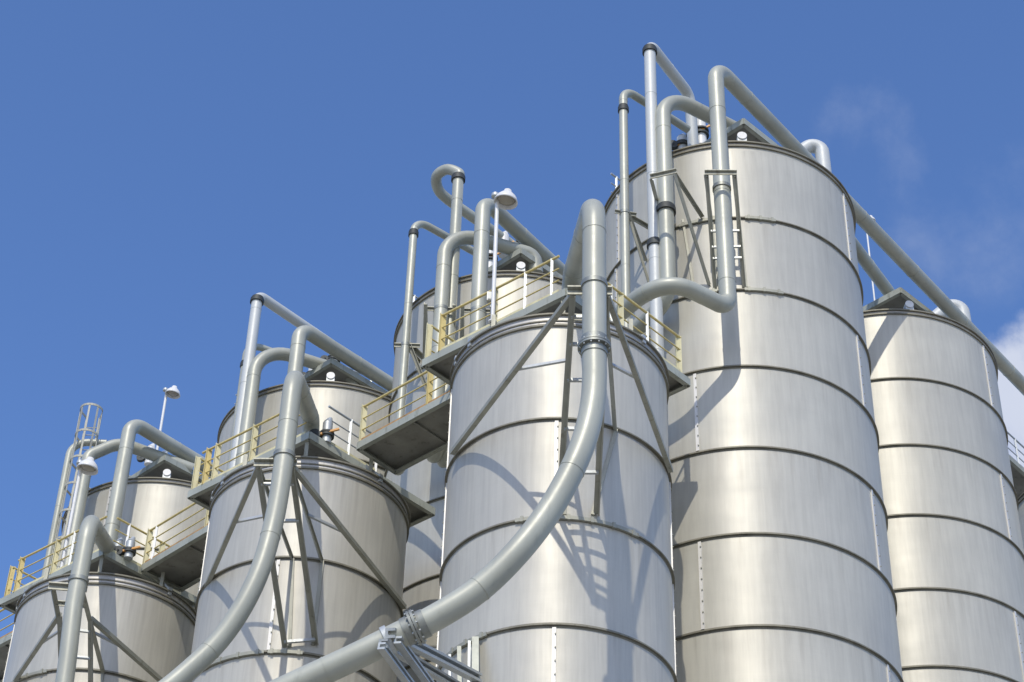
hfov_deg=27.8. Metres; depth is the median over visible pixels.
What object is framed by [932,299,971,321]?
vent pipe
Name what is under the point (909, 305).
rim vent
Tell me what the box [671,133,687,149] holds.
roof valve
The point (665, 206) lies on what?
process pipe
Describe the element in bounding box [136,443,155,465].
roof valve
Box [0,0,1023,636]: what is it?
sky
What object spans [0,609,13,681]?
walkway
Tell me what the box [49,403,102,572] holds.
caged ladder
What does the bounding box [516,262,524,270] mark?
rim vent
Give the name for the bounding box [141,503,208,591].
walkway
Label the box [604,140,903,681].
silo
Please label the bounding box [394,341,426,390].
pipe bracket
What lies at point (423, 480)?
silo
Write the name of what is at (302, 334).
process pipe
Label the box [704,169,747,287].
pipe bracket
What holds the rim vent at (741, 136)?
on the silo at (781, 565)
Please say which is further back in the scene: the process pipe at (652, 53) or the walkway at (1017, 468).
the walkway at (1017, 468)
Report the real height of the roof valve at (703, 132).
1.502 m
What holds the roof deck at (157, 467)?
on the silo at (150, 502)
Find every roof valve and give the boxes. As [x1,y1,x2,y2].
[114,536,140,560]
[114,537,122,547]
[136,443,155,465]
[309,417,339,443]
[320,354,339,361]
[488,250,500,266]
[498,231,513,258]
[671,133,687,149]
[686,118,709,143]
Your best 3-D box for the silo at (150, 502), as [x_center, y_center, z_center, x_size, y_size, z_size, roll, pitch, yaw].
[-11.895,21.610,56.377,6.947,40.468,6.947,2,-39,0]
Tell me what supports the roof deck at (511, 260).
on the silo at (423, 480)
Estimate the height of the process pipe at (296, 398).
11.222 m
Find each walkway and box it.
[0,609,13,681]
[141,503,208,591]
[356,371,449,474]
[1007,431,1023,496]
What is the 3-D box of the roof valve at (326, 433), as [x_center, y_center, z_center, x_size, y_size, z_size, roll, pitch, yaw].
[-4.474,2.126,49.576,0.730,0.798,0.358,2,-39,0]
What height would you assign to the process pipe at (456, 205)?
13.019 m
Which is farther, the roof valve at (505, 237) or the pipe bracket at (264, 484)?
the roof valve at (505, 237)
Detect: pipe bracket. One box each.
[13,574,161,681]
[204,448,406,647]
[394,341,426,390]
[422,302,455,358]
[450,275,672,515]
[460,304,490,337]
[615,208,648,282]
[649,168,710,284]
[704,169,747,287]
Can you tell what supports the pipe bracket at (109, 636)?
attached to the silo at (151, 624)
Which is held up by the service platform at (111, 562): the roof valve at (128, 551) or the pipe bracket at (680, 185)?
the roof valve at (128, 551)
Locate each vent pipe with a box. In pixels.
[801,139,831,172]
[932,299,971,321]
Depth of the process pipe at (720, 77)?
52.99 m
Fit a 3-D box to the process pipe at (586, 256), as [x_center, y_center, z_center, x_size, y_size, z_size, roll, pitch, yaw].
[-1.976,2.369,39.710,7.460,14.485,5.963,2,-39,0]
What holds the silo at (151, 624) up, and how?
on the ground
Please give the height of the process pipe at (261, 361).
10.276 m
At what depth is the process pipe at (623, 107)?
52.95 m
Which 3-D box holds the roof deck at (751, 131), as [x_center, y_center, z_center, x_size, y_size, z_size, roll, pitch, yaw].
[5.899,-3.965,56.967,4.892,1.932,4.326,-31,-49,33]
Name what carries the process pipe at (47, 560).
on the walkway at (5, 641)
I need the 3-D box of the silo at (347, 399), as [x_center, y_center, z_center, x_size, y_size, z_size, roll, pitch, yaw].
[-6.180,18.457,52.295,6.947,40.468,6.947,2,-39,0]
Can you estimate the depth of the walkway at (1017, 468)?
67.11 m
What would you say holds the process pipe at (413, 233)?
attached to the pipe bracket at (415, 352)
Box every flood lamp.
[60,457,97,566]
[156,385,179,449]
[488,188,517,324]
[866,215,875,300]
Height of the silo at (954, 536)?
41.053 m
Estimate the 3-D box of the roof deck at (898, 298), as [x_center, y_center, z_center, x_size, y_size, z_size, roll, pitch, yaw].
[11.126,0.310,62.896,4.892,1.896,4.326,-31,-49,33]
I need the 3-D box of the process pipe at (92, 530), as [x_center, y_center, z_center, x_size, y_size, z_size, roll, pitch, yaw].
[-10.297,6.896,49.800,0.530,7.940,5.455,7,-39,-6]
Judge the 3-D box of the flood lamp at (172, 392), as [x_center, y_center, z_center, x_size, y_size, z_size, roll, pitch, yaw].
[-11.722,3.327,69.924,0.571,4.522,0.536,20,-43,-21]
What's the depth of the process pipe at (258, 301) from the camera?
63.01 m
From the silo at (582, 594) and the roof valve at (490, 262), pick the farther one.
the roof valve at (490, 262)
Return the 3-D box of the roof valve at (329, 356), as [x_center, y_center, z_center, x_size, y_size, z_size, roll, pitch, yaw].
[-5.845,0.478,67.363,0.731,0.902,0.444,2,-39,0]
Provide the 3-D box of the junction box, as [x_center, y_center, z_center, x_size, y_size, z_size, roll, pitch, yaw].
[-0.489,-0.394,46.503,0.180,1.072,0.977,2,-39,0]
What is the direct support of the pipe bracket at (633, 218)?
attached to the silo at (781, 565)
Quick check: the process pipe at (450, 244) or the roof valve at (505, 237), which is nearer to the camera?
the process pipe at (450, 244)
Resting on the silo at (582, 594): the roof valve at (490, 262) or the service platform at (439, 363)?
the service platform at (439, 363)
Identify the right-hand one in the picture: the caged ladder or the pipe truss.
the pipe truss
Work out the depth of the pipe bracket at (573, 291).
40.64 m
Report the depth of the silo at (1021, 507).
65.45 m
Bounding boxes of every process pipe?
[41,439,106,576]
[55,515,115,681]
[64,439,193,564]
[105,419,212,540]
[158,370,319,681]
[227,344,270,469]
[229,293,331,468]
[235,347,358,465]
[269,199,610,681]
[287,325,392,390]
[395,221,472,474]
[427,231,542,462]
[431,164,516,467]
[469,198,564,333]
[609,65,1023,395]
[618,89,690,327]
[633,95,736,334]
[642,42,698,356]
[855,237,894,295]
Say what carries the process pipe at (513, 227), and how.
attached to the pipe bracket at (465, 310)
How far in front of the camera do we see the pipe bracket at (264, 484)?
45.07 m
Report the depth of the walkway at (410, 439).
48.99 m
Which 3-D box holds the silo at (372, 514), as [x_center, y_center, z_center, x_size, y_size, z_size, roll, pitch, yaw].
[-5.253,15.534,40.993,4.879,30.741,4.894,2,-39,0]
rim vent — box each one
[163,469,170,477]
[326,372,334,380]
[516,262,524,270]
[736,132,746,140]
[903,301,913,309]
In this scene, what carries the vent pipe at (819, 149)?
attached to the silo at (781, 565)
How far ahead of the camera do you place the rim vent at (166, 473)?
66.18 m
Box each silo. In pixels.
[2,572,196,681]
[58,477,205,596]
[191,456,410,681]
[197,380,391,594]
[384,270,561,681]
[434,313,677,681]
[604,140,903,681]
[863,308,1023,681]
[1018,492,1023,546]
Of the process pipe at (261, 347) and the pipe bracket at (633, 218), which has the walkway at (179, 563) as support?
the process pipe at (261, 347)
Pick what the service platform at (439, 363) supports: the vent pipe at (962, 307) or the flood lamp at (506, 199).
the flood lamp at (506, 199)
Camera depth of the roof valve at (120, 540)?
53.90 m
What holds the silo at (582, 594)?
on the ground
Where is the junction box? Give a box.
[487,291,491,302]
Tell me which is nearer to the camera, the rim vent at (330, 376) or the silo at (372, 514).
the silo at (372, 514)
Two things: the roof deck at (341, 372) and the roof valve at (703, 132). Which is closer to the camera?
the roof valve at (703, 132)
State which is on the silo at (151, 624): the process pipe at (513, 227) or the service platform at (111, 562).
the service platform at (111, 562)
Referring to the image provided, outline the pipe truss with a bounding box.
[377,625,481,681]
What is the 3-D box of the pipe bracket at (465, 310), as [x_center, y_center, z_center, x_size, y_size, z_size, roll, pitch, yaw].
[-0.956,-0.104,55.558,0.880,1.185,1.378,2,-39,0]
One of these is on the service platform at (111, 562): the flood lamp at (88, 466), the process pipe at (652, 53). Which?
the flood lamp at (88, 466)
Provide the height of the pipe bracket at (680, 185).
2.802 m
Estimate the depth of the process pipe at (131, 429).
65.62 m
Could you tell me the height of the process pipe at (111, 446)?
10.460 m
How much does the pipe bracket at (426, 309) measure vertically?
1.185 m
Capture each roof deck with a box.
[89,455,209,488]
[234,358,391,404]
[413,248,562,301]
[610,118,778,192]
[863,287,933,312]
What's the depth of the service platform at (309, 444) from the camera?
50.47 m
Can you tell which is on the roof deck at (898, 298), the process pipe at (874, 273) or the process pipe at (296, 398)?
the process pipe at (874, 273)
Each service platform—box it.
[0,516,196,613]
[187,405,434,526]
[422,255,690,396]

